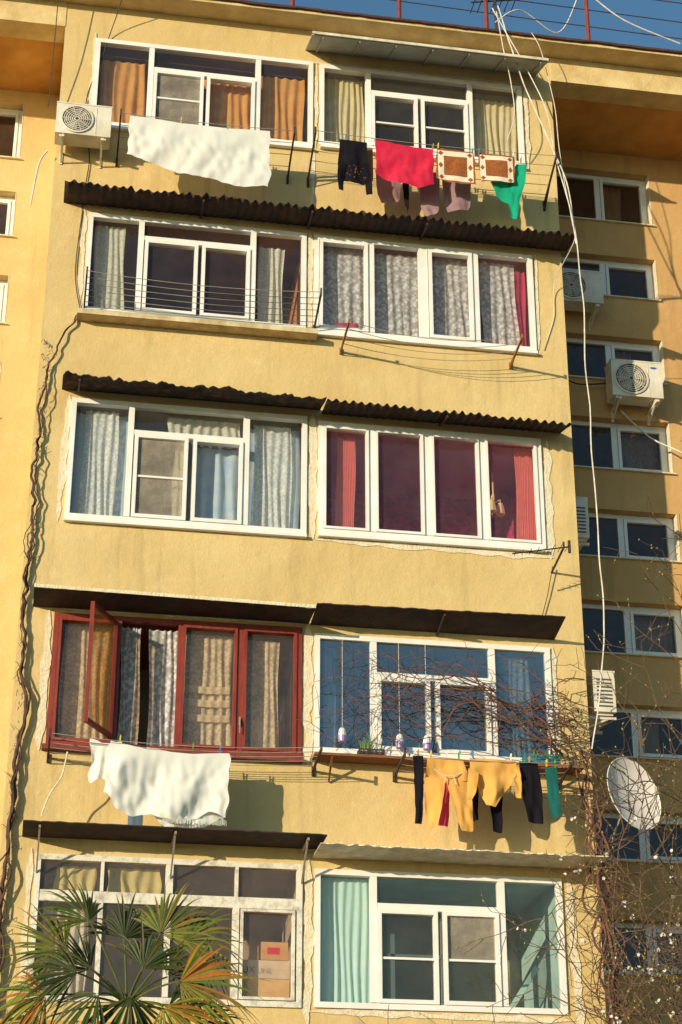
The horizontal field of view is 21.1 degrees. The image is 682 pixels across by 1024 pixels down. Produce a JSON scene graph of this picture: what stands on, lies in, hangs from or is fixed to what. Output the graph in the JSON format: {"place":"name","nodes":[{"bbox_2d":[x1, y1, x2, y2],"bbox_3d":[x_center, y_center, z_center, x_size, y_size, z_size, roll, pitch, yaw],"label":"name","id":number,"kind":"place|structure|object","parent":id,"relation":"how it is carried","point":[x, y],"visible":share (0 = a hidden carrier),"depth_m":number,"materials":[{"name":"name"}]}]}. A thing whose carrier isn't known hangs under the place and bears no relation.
{"place":"outdoors","nodes":[
{"label":"outdoors","id":0,"kind":"place"},
{"bbox_2d":[249,0,681,50],"label":"sky","id":1,"kind":"structure","parent":0,"point":[388,8],"materials":[{"name":"blue"}]},
{"label":"ground","id":2,"kind":"structure","parent":0,"visible":0},
{"bbox_2d":[0,871,271,1023],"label":"fan palm","id":3,"kind":"object","parent":2,"relation":"on","point":[197,970],"visible":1,"depth_m":16.63,"materials":[{"name":"green plant"}]},
{"bbox_2d":[0,0,681,1023],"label":"apartment building","id":4,"kind":"structure","parent":2,"relation":"on","point":[220,500],"depth_m":22.86,"materials":[{"name":"yellow paint"}]},
{"bbox_2d":[0,276,8,324],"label":"window","id":5,"kind":"structure","parent":4,"relation":"in","point":[3,284],"depth_m":24.49,"materials":[{"name":"white plastic"}]},
{"bbox_2d":[0,192,16,237],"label":"window","id":6,"kind":"structure","parent":4,"relation":"in","point":[7,204],"depth_m":25.13,"materials":[{"name":"white plastic"}]},
{"bbox_2d":[0,104,23,159],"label":"window","id":7,"kind":"structure","parent":4,"relation":"in","point":[11,121],"depth_m":25.80,"materials":[{"name":"white plastic"}]},
{"bbox_2d":[29,150,47,204],"bbox_3d":[-3.909,-4.298,23.505,0.087,0.664,0.366,18,-30,-34],"label":"cable","id":8,"kind":"object","parent":4,"relation":"attached to","point":[37,168],"visible":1,"depth_m":23.48,"materials":[{"name":"white plastic"}]},
{"bbox_2d":[0,307,81,1010],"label":"cable","id":9,"kind":"object","parent":4,"relation":"attached to","point":[17,752],"visible":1,"depth_m":20.56,"materials":[{"name":"black plastic"}]},
{"bbox_2d":[48,0,58,106],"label":"cable","id":10,"kind":"object","parent":4,"relation":"attached to","point":[53,53],"visible":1,"depth_m":23.96,"materials":[{"name":"black rubber"}]},
{"bbox_2d":[41,752,67,816],"bbox_3d":[-3.093,2.946,19.807,0.270,0.708,0.052,-6,-25,12],"label":"cable","id":11,"kind":"object","parent":4,"relation":"attached to","point":[58,781],"visible":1,"depth_m":19.81,"materials":[{"name":"white paint"}]},
{"bbox_2d":[54,101,112,168],"bbox_3d":[-3.332,-4.858,23.613,0.712,0.698,0.426,4,-25,-9],"label":"air conditioner","id":12,"kind":"object","parent":4,"relation":"attached to","point":[83,125],"visible":1,"depth_m":23.49,"materials":[{"name":"paint"}]},
{"bbox_2d":[75,0,121,306],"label":"cable","id":13,"kind":"object","parent":4,"relation":"attached to","point":[89,163],"visible":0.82,"depth_m":23.58,"materials":[{"name":"black rubber"}]},
{"bbox_2d":[0,1019,255,1023],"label":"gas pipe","id":14,"kind":"object","parent":4,"relation":"attached to","point":[60,1022],"visible":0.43,"depth_m":19.10,"materials":[{"name":"metal"}]},
{"bbox_2d":[26,853,302,1007],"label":"window","id":15,"kind":"structure","parent":4,"relation":"in","point":[265,898],"depth_m":20.19,"materials":[{"name":"white paint"}]},
{"bbox_2d":[41,601,303,763],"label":"window","id":16,"kind":"structure","parent":4,"relation":"in","point":[174,682],"depth_m":21.09,"materials":[{"name":"red wood"}]},
{"bbox_2d":[33,583,315,623],"bbox_3d":[-1.915,1.065,21.078,3.210,0.083,0.536,4,-25,-9],"label":"awning","id":17,"kind":"object","parent":4,"relation":"attached to","point":[60,596],"visible":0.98,"depth_m":21.02,"materials":[{"name":"brown paint"}]},
{"bbox_2d":[22,820,326,883],"bbox_3d":[-1.810,3.702,19.873,3.280,0.452,0.560,4,-25,-9],"label":"awning","id":18,"kind":"object","parent":4,"relation":"attached to","point":[124,832],"visible":0.99,"depth_m":19.93,"materials":[{"name":"metal"}]},
{"bbox_2d":[46,728,322,775],"bbox_3d":[-1.736,2.674,20.324,3.010,0.217,0.628,4,-25,-9],"label":"clothesline","id":19,"kind":"object","parent":4,"relation":"attached to","point":[313,768],"visible":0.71,"depth_m":20.27,"materials":[{"name":"black metal"}]},
{"bbox_2d":[88,739,121,782],"bbox_3d":[-2.579,2.775,19.965,0.356,0.600,0.142,3,-25,-6],"label":"bed sheet","id":20,"kind":"object","parent":19,"relation":"hanging from","point":[97,768],"visible":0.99,"depth_m":19.96,"materials":[{"name":"white fabric"}]},
{"bbox_2d":[128,815,142,824],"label":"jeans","id":21,"kind":"object","parent":19,"relation":"hanging from","point":[135,820],"visible":0.21,"depth_m":19.91,"materials":[{"name":"fabric"}]},
{"bbox_2d":[104,741,230,825],"bbox_3d":[-1.893,2.964,19.922,1.382,0.900,0.193,5,-25,-12],"label":"tablecloth","id":22,"kind":"object","parent":19,"relation":"hanging from","point":[181,788],"visible":1,"depth_m":19.90,"materials":[{"name":"white fabric"}]},
{"bbox_2d":[147,747,229,830],"bbox_3d":[-1.689,3.046,20.027,0.950,0.922,0.125,3,-25,-6],"label":"bed sheet","id":23,"kind":"object","parent":19,"relation":"hanging from","point":[207,815],"visible":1,"depth_m":19.85,"materials":[{"name":"white fabric"}]},
{"bbox_2d":[64,397,306,533],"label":"window","id":24,"kind":"structure","parent":4,"relation":"in","point":[128,461],"depth_m":22.32,"materials":[{"name":"white plastic"}]},
{"bbox_2d":[62,370,326,409],"bbox_3d":[-1.782,-1.438,22.249,3.180,0.142,0.546,4,-25,-9],"label":"awning","id":25,"kind":"object","parent":4,"relation":"attached to","point":[118,385],"visible":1,"depth_m":22.25,"materials":[{"name":"metal"}]},
{"bbox_2d":[82,212,306,327],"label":"window","id":26,"kind":"structure","parent":4,"relation":"in","point":[185,252],"depth_m":23.71,"materials":[{"name":"white plastic"}]},
{"bbox_2d":[83,266,321,328],"bbox_3d":[-1.722,-2.634,22.808,2.930,0.336,0.561,4,-25,-9],"label":"clothesline","id":27,"kind":"object","parent":4,"relation":"attached to","point":[316,316],"visible":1,"depth_m":22.76,"materials":[{"name":"black metal"}]},
{"bbox_2d":[92,38,312,145],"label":"window","id":28,"kind":"structure","parent":4,"relation":"in","point":[155,80],"depth_m":24.70,"materials":[{"name":"white plastic"}]},
{"bbox_2d":[115,108,295,183],"bbox_3d":[-1.756,-4.727,23.726,2.270,0.466,0.633,4,-25,-9],"label":"clothesline","id":29,"kind":"object","parent":4,"relation":"attached to","point":[287,175],"visible":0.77,"depth_m":23.66,"materials":[{"name":"black metal"}]},
{"bbox_2d":[127,115,270,186],"bbox_3d":[-1.807,-4.571,23.369,1.846,0.928,0.134,4,-25,-9],"label":"bed sheet","id":30,"kind":"object","parent":29,"relation":"hanging from","point":[237,157],"visible":1,"depth_m":23.34,"materials":[{"name":"white fabric"}]},
{"bbox_2d":[242,979,289,997],"bbox_3d":[-0.839,5.255,19.950,0.520,0.280,0.283,4,-25,-9],"label":"cardboard box","id":31,"kind":"object","parent":4,"relation":"on","point":[277,988],"visible":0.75,"depth_m":19.85,"materials":[{"name":"brown cardboard"}]},
{"bbox_2d":[238,959,289,979],"bbox_3d":[-0.878,5.032,20.044,0.600,0.195,0.286,4,-25,-9],"label":"cardboard box","id":32,"kind":"object","parent":31,"relation":"on","point":[264,969],"visible":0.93,"depth_m":19.93,"materials":[{"name":"beige cardboard"}]},
{"bbox_2d":[258,942,287,960],"bbox_3d":[-0.750,4.859,20.147,0.300,0.195,0.287,4,-25,-9],"label":"cardboard box","id":33,"kind":"object","parent":32,"relation":"on","point":[274,951],"visible":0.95,"depth_m":20.02,"materials":[{"name":"brown cardboard"}]},
{"bbox_2d":[64,179,577,251],"bbox_3d":[-0.219,-3.791,23.626,6.650,0.125,0.553,4,-25,-9],"label":"awning","id":34,"kind":"object","parent":4,"relation":"attached to","point":[223,206],"visible":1,"depth_m":23.61,"materials":[{"name":"black metal"}]},
{"bbox_2d":[338,728,346,742],"bbox_3d":[0.014,2.031,21.173,0.100,1.300,0.100,4,-25,-9],"label":"hanging pot","id":35,"kind":"object","parent":4,"relation":"hanging from","point":[342,736],"visible":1,"depth_m":20.89,"materials":[{"name":"white plastic"}]},
{"bbox_2d":[397,0,400,17],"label":"roof post","id":36,"kind":"object","parent":4,"relation":"on","point":[398,8],"visible":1,"depth_m":25.47,"materials":[{"name":"red metal"}]},
{"bbox_2d":[514,0,681,22],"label":"cable","id":37,"kind":"object","parent":36,"relation":"attached to","point":[597,11],"visible":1,"depth_m":26.11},
{"bbox_2d":[395,638,403,748],"bbox_3d":[0.674,2.098,21.269,0.100,1.340,0.100,4,-25,-9],"label":"hanging pot","id":38,"kind":"object","parent":4,"relation":"hanging from","point":[399,736],"visible":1,"depth_m":21.01,"materials":[{"name":"white plastic"}]},
{"bbox_2d":[319,64,524,163],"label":"window","id":39,"kind":"structure","parent":4,"relation":"in","point":[396,106],"depth_m":25.19,"materials":[{"name":"white plastic"}]},
{"bbox_2d":[313,234,536,350],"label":"window","id":40,"kind":"structure","parent":4,"relation":"in","point":[425,291],"depth_m":23.91,"materials":[{"name":"white plastic"}]},
{"bbox_2d":[305,31,548,76],"bbox_3d":[1.167,-6.223,24.964,3.250,0.274,0.636,4,-25,-9],"label":"awning","id":41,"kind":"object","parent":4,"relation":"attached to","point":[327,42],"visible":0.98,"depth_m":24.89,"materials":[{"name":"grey metal"}]},
{"bbox_2d":[423,658,430,750],"bbox_3d":[0.990,2.120,21.319,0.100,1.340,0.100,4,-25,-9],"label":"hanging pot","id":42,"kind":"object","parent":4,"relation":"hanging from","point":[426,744],"visible":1,"depth_m":21.04,"materials":[{"name":"white plastic"}]},
{"bbox_2d":[339,318,522,368],"bbox_3d":[1.136,-2.091,23.065,2.240,0.208,0.628,4,-25,-9],"label":"clothesline","id":43,"kind":"object","parent":4,"relation":"attached to","point":[510,363],"visible":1,"depth_m":22.99,"materials":[{"name":"metal"}]},
{"bbox_2d":[307,126,556,210],"bbox_3d":[1.204,-4.516,24.173,3.250,0.496,0.673,4,-25,-9],"label":"clothesline","id":44,"kind":"object","parent":4,"relation":"attached to","point":[546,194],"visible":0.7,"depth_m":24.10,"materials":[{"name":"black metal"}]},
{"bbox_2d":[337,139,372,194],"bbox_3d":[0.178,-4.455,23.620,0.465,0.828,0.088,4,-25,-9],"label":"shirt","id":45,"kind":"object","parent":44,"relation":"hanging from","point":[353,164],"visible":1,"depth_m":23.64,"materials":[{"name":"black fabric"}]},
{"bbox_2d":[367,148,372,181],"bbox_3d":[0.371,-4.523,23.828,0.095,0.532,0.029,-1,-25,2],"label":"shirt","id":46,"kind":"object","parent":44,"relation":"hanging from","point":[370,155],"visible":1,"depth_m":23.84,"materials":[{"name":"brown fabric"}]},
{"bbox_2d":[375,169,400,202],"bbox_3d":[0.621,-4.254,23.981,0.350,0.533,0.047,4,-25,-9],"label":"shirt","id":47,"kind":"object","parent":44,"relation":"hanging from","point":[388,191],"visible":0.82,"depth_m":23.96,"materials":[{"name":"fabric"}]},
{"bbox_2d":[375,139,433,186],"bbox_3d":[0.827,-4.498,23.791,0.777,0.687,0.115,4,-25,-9],"label":"towel","id":48,"kind":"object","parent":44,"relation":"hanging from","point":[412,166],"visible":1,"depth_m":23.76,"materials":[{"name":"red fabric"}]},
{"bbox_2d":[402,183,408,212],"bbox_3d":[0.849,-4.155,23.935,0.098,0.650,0.030,0,-25,0],"label":"shirt","id":49,"kind":"object","parent":44,"relation":"hanging from","point":[406,193],"visible":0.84,"depth_m":23.92,"materials":[{"name":"black fabric"}]},
{"bbox_2d":[420,172,439,215],"bbox_3d":[1.158,-4.163,23.977,0.281,0.703,0.039,1,-25,-3],"label":"shirt","id":50,"kind":"object","parent":44,"relation":"hanging from","point":[429,198],"visible":0.81,"depth_m":23.95,"materials":[{"name":"fabric"}]},
{"bbox_2d":[436,148,475,183],"bbox_3d":[1.495,-4.506,23.858,0.539,0.526,0.021,4,-25,-9],"label":"bath mat","id":51,"kind":"object","parent":44,"relation":"hanging from","point":[457,166],"visible":1,"depth_m":23.86,"materials":[{"name":"white fabric"}]},
{"bbox_2d":[442,180,470,211],"bbox_3d":[1.516,-4.182,24.018,0.402,0.573,0.067,2,-25,-4],"label":"shirt","id":52,"kind":"object","parent":44,"relation":"hanging from","point":[457,196],"visible":0.9,"depth_m":23.99,"materials":[{"name":"fabric"}]},
{"bbox_2d":[477,152,514,182],"bbox_3d":[2.038,-4.496,23.959,0.510,0.451,0.036,4,-25,-9],"label":"bath mat","id":53,"kind":"object","parent":44,"relation":"hanging from","point":[494,167],"visible":1,"depth_m":23.97,"materials":[{"name":"white fabric"}]},
{"bbox_2d":[491,164,526,218],"bbox_3d":[2.194,-4.199,23.938,0.506,0.869,0.046,1,-25,-3],"label":"shirt","id":54,"kind":"object","parent":44,"relation":"hanging from","point":[509,193],"visible":1,"depth_m":23.94,"materials":[{"name":"green fabric"}]},
{"bbox_2d":[318,421,545,547],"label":"window","id":55,"kind":"structure","parent":4,"relation":"in","point":[374,480],"depth_m":23.08,"materials":[{"name":"white plastic"}]},
{"bbox_2d":[314,633,554,761],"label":"window","id":56,"kind":"structure","parent":4,"relation":"in","point":[326,648],"depth_m":22.09,"materials":[{"name":"white plastic"}]},
{"bbox_2d":[310,603,565,639],"bbox_3d":[1.146,1.300,21.571,2.970,0.161,0.509,4,-25,-9],"label":"awning","id":57,"kind":"object","parent":4,"relation":"attached to","point":[467,622],"visible":1,"depth_m":21.57,"materials":[{"name":"black metal"}]},
{"bbox_2d":[314,868,567,1014],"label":"window","id":58,"kind":"structure","parent":4,"relation":"in","point":[383,939],"depth_m":20.69,"materials":[{"name":"white plastic"}]},
{"bbox_2d":[322,398,571,432],"bbox_3d":[1.314,-1.154,22.730,3.070,0.162,0.513,4,-25,-9],"label":"awning","id":59,"kind":"object","parent":4,"relation":"attached to","point":[336,406],"visible":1,"depth_m":22.72,"materials":[{"name":"black metal"}]},
{"bbox_2d":[311,752,584,781],"bbox_3d":[1.235,2.992,20.937,3.150,0.272,0.270,4,-25,-9],"label":"shelf","id":60,"kind":"object","parent":4,"relation":"attached to","point":[330,757],"visible":0.52,"depth_m":20.83,"materials":[{"name":"brown wood"}]},
{"bbox_2d":[357,748,384,754],"bbox_3d":[0.338,2.756,20.849,0.292,0.078,0.178,4,-25,-9],"label":"crate","id":61,"kind":"object","parent":60,"relation":"on","point":[376,751],"visible":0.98,"depth_m":20.78,"materials":[{"name":"black metal"}]},
{"bbox_2d":[355,732,377,753],"bbox_3d":[0.301,2.637,20.883,0.272,0.260,0.160,4,-25,-9],"label":"seedling","id":62,"kind":"object","parent":61,"relation":"in","point":[367,746],"visible":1,"depth_m":20.88,"materials":[{"name":"green plant"}]},
{"bbox_2d":[522,753,559,763],"bbox_3d":[2.308,2.881,21.169,0.412,0.120,0.178,4,-25,-9],"label":"crate","id":63,"kind":"object","parent":60,"relation":"on","point":[538,758],"visible":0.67,"depth_m":21.10,"materials":[{"name":"teal plastic"}]},
{"bbox_2d":[530,748,555,759],"bbox_3d":[2.329,2.803,21.196,0.310,0.120,0.159,4,-25,-9],"label":"seedling","id":64,"kind":"object","parent":63,"relation":"in","point":[541,754],"visible":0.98,"depth_m":21.17,"materials":[{"name":"green plant"}]},
{"bbox_2d":[312,842,608,869],"bbox_3d":[1.328,3.833,20.380,3.240,0.041,0.620,4,-25,-9],"label":"awning","id":65,"kind":"object","parent":4,"relation":"attached to","point":[337,850],"visible":0.97,"depth_m":20.35,"materials":[{"name":"beige metal"}]},
{"bbox_2d":[296,635,656,1023],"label":"grape vine","id":66,"kind":"object","parent":4,"relation":"attached to","point":[548,742],"visible":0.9,"depth_m":21.07,"materials":[{"name":"brown plant"}]},
{"bbox_2d":[393,748,573,789],"bbox_3d":[1.616,2.931,20.836,1.970,0.217,0.648,4,-25,-9],"label":"clothesline","id":67,"kind":"object","parent":4,"relation":"attached to","point":[560,781],"visible":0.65,"depth_m":20.71,"materials":[{"name":"black metal"}]},
{"bbox_2d":[413,755,423,823],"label":"trousers","id":68,"kind":"object","parent":67,"relation":"hanging from","point":[418,764],"visible":1,"depth_m":20.32,"materials":[{"name":"black fabric"}]},
{"bbox_2d":[438,782,449,826],"bbox_3d":[1.104,3.219,20.582,0.292,0.652,0.037,2,-25,-5],"label":"shirt","id":69,"kind":"object","parent":67,"relation":"hanging from","point":[444,817],"visible":0.27,"depth_m":20.53,"materials":[{"name":"red fabric"}]},
{"bbox_2d":[424,757,472,831],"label":"trousers","id":70,"kind":"object","parent":67,"relation":"hanging from","point":[452,773],"visible":1,"depth_m":20.34,"materials":[{"name":"fabric"}]},
{"bbox_2d":[472,787,502,832],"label":"trousers","id":71,"kind":"object","parent":67,"relation":"hanging from","point":[497,816],"visible":0.35,"depth_m":20.61,"materials":[{"name":"black fabric"}]},
{"bbox_2d":[467,758,521,806],"bbox_3d":[1.706,3.031,20.475,0.625,0.560,0.111,4,-25,-9],"label":"hooded sweater","id":72,"kind":"object","parent":67,"relation":"hanging from","point":[492,781],"visible":1,"depth_m":20.49,"materials":[{"name":"fabric"}]},
{"bbox_2d":[519,763,542,823],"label":"trousers","id":73,"kind":"object","parent":67,"relation":"hanging from","point":[532,794],"visible":1,"depth_m":20.54,"materials":[{"name":"black fabric"}]},
{"bbox_2d":[545,767,561,817],"bbox_3d":[2.383,3.153,20.569,0.165,0.582,0.024,1,-25,-3],"label":"towel","id":74,"kind":"object","parent":67,"relation":"hanging from","point":[553,792],"visible":0.98,"depth_m":20.57,"materials":[{"name":"teal fabric"}]},
{"bbox_2d":[483,0,488,27],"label":"roof post","id":75,"kind":"object","parent":4,"relation":"on","point":[486,19],"visible":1,"depth_m":25.70,"materials":[{"name":"red metal"}]},
{"bbox_2d":[391,0,681,38],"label":"cable","id":76,"kind":"object","parent":75,"relation":"attached to","point":[536,19],"visible":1,"depth_m":25.85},
{"bbox_2d":[470,0,514,28],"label":"television antenna","id":77,"kind":"object","parent":4,"relation":"on","point":[494,5],"visible":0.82,"depth_m":25.90,"materials":[{"name":"black metal"}]},
{"bbox_2d":[496,11,514,139],"bbox_3d":[2.242,-5.960,24.976,0.204,2.103,0.088,4,-25,-9],"label":"cable","id":78,"kind":"object","parent":4,"relation":"hanging from","point":[509,76],"visible":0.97,"depth_m":24.90,"materials":[{"name":"white plastic"}]},
{"bbox_2d":[492,8,575,242],"bbox_3d":[2.583,-5.184,24.573,0.960,3.955,0.255,-5,-25,11],"label":"cable","id":79,"kind":"object","parent":4,"relation":"attached to","point":[549,125],"visible":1,"depth_m":24.66,"materials":[{"name":"white plastic"}]},
{"bbox_2d":[495,0,576,32],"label":"cable","id":80,"kind":"object","parent":4,"relation":"attached to","point":[538,21],"visible":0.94,"depth_m":25.99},
{"bbox_2d":[512,540,570,614],"bbox_3d":[2.355,0.845,21.937,0.765,0.997,0.657,4,-25,-9],"label":"television antenna","id":81,"kind":"object","parent":4,"relation":"attached to","point":[562,550],"visible":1,"depth_m":21.98,"materials":[{"name":"black metal"}]},
{"bbox_2d":[497,6,604,748],"bbox_3d":[2.652,-2.158,23.230,0.929,10.674,0.305,-5,-25,11],"label":"cable","id":82,"kind":"object","parent":4,"relation":"attached to","point":[588,396],"visible":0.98,"depth_m":22.89,"materials":[{"name":"white plastic"}]},
{"bbox_2d":[532,34,574,349],"bbox_3d":[2.777,-4.417,24.384,0.322,4.805,0.741,8,-26,-17],"label":"cable","id":83,"kind":"object","parent":4,"relation":"attached to","point":[565,189],"visible":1,"depth_m":24.27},
{"bbox_2d":[575,496,589,551],"bbox_3d":[2.892,0.310,23.460,0.406,0.778,0.762,4,-25,-9],"label":"air conditioner","id":84,"kind":"object","parent":4,"relation":"attached to","point":[582,515],"visible":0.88,"depth_m":23.17,"materials":[{"name":"paint"}]},
{"bbox_2d":[562,268,603,330],"bbox_3d":[3.268,-2.988,25.693,0.752,0.738,0.426,4,-25,-9],"label":"air conditioner","id":85,"kind":"object","parent":4,"relation":"attached to","point":[592,284],"visible":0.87,"depth_m":25.58,"materials":[{"name":"paint"}]},
{"bbox_2d":[584,0,590,39],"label":"roof post","id":86,"kind":"object","parent":4,"relation":"on","point":[587,22],"visible":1,"depth_m":25.98,"materials":[{"name":"red metal"}]},
{"bbox_2d":[596,0,679,43],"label":"cable","id":87,"kind":"object","parent":86,"relation":"attached to","point":[636,25],"visible":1,"depth_m":25.99,"materials":[{"name":"white plastic"}]},
{"bbox_2d":[586,670,616,735],"bbox_3d":[3.037,2.396,22.227,0.426,0.738,0.762,4,-25,-9],"label":"air conditioner","id":88,"kind":"object","parent":4,"relation":"attached to","point":[607,709],"visible":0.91,"depth_m":21.95,"materials":[{"name":"paint"}]},
{"bbox_2d":[556,172,654,226],"bbox_3d":[3.613,-4.340,27.373,1.690,0.902,1.460,4,-25,-9],"label":"window","id":89,"kind":"structure","parent":4,"relation":"in","point":[593,198],"depth_m":27.19,"materials":[{"name":"white plastic"}]},
{"bbox_2d":[561,257,660,301],"bbox_3d":[3.613,-3.095,26.800,1.690,0.702,1.460,4,-25,-9],"label":"window","id":90,"kind":"structure","parent":4,"relation":"in","point":[620,280],"depth_m":26.52,"materials":[{"name":"white plastic"}]},
{"bbox_2d":[566,338,667,385],"bbox_3d":[3.613,-1.869,26.236,1.690,0.722,1.460,4,-25,-9],"label":"window","id":91,"kind":"structure","parent":4,"relation":"in","point":[598,353],"depth_m":26.07,"materials":[{"name":"white plastic"}]},
{"bbox_2d":[571,420,675,474],"bbox_3d":[3.613,-0.642,25.672,1.690,0.802,1.460,4,-25,-9],"label":"window","id":92,"kind":"structure","parent":4,"relation":"in","point":[616,447],"depth_m":25.43,"materials":[{"name":"white plastic"}]},
{"bbox_2d":[593,757,660,841],"bbox_3d":[3.253,3.267,21.018,0.845,0.936,0.581,-6,-25,13],"label":"satellite dish","id":93,"kind":"object","parent":4,"relation":"attached to","point":[633,774],"visible":0.6,"depth_m":21.12,"materials":[{"name":"paint"}]},
{"bbox_2d":[579,512,681,562],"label":"window","id":94,"kind":"structure","parent":4,"relation":"in","point":[618,532],"depth_m":25.12,"materials":[{"name":"white plastic"}]},
{"bbox_2d":[582,603,681,658],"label":"window","id":95,"kind":"structure","parent":4,"relation":"in","point":[618,628],"depth_m":24.31,"materials":[{"name":"white plastic"}]},
{"bbox_2d":[604,358,663,425],"bbox_3d":[4.027,-1.652,25.224,0.732,0.778,0.426,4,-25,-9],"label":"air conditioner","id":96,"kind":"object","parent":4,"relation":"attached to","point":[634,382],"visible":1,"depth_m":25.10,"materials":[{"name":"paint"}]},
{"bbox_2d":[569,380,605,384],"bbox_3d":[3.331,-1.826,25.284,0.759,0.174,0.035,4,-25,-8],"label":"cable","id":97,"kind":"object","parent":96,"relation":"attached to","point":[586,384],"visible":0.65,"depth_m":25.25,"materials":[{"name":"black rubber"}]},
{"bbox_2d":[590,708,681,760],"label":"window","id":98,"kind":"structure","parent":4,"relation":"in","point":[610,738],"depth_m":23.97,"materials":[{"name":"white plastic"}]},
{"bbox_2d":[596,813,681,863],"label":"window","id":99,"kind":"structure","parent":4,"relation":"in","point":[631,855],"depth_m":23.80,"materials":[{"name":"blue glass"}]},
{"bbox_2d":[601,922,681,976],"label":"window","id":100,"kind":"structure","parent":4,"relation":"in","point":[631,952],"depth_m":22.62,"materials":[{"name":"blue glass"}]},
{"bbox_2d":[620,410,681,453],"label":"cable","id":101,"kind":"object","parent":4,"relation":"attached to","point":[630,420],"visible":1,"depth_m":25.08,"materials":[{"name":"white plastic"}]},
{"bbox_2d":[356,493,681,1023],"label":"blossom tree","id":102,"kind":"object","parent":2,"relation":"on","point":[662,970],"visible":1,"depth_m":18.03,"materials":[{"name":"brown plant"}]}
]}

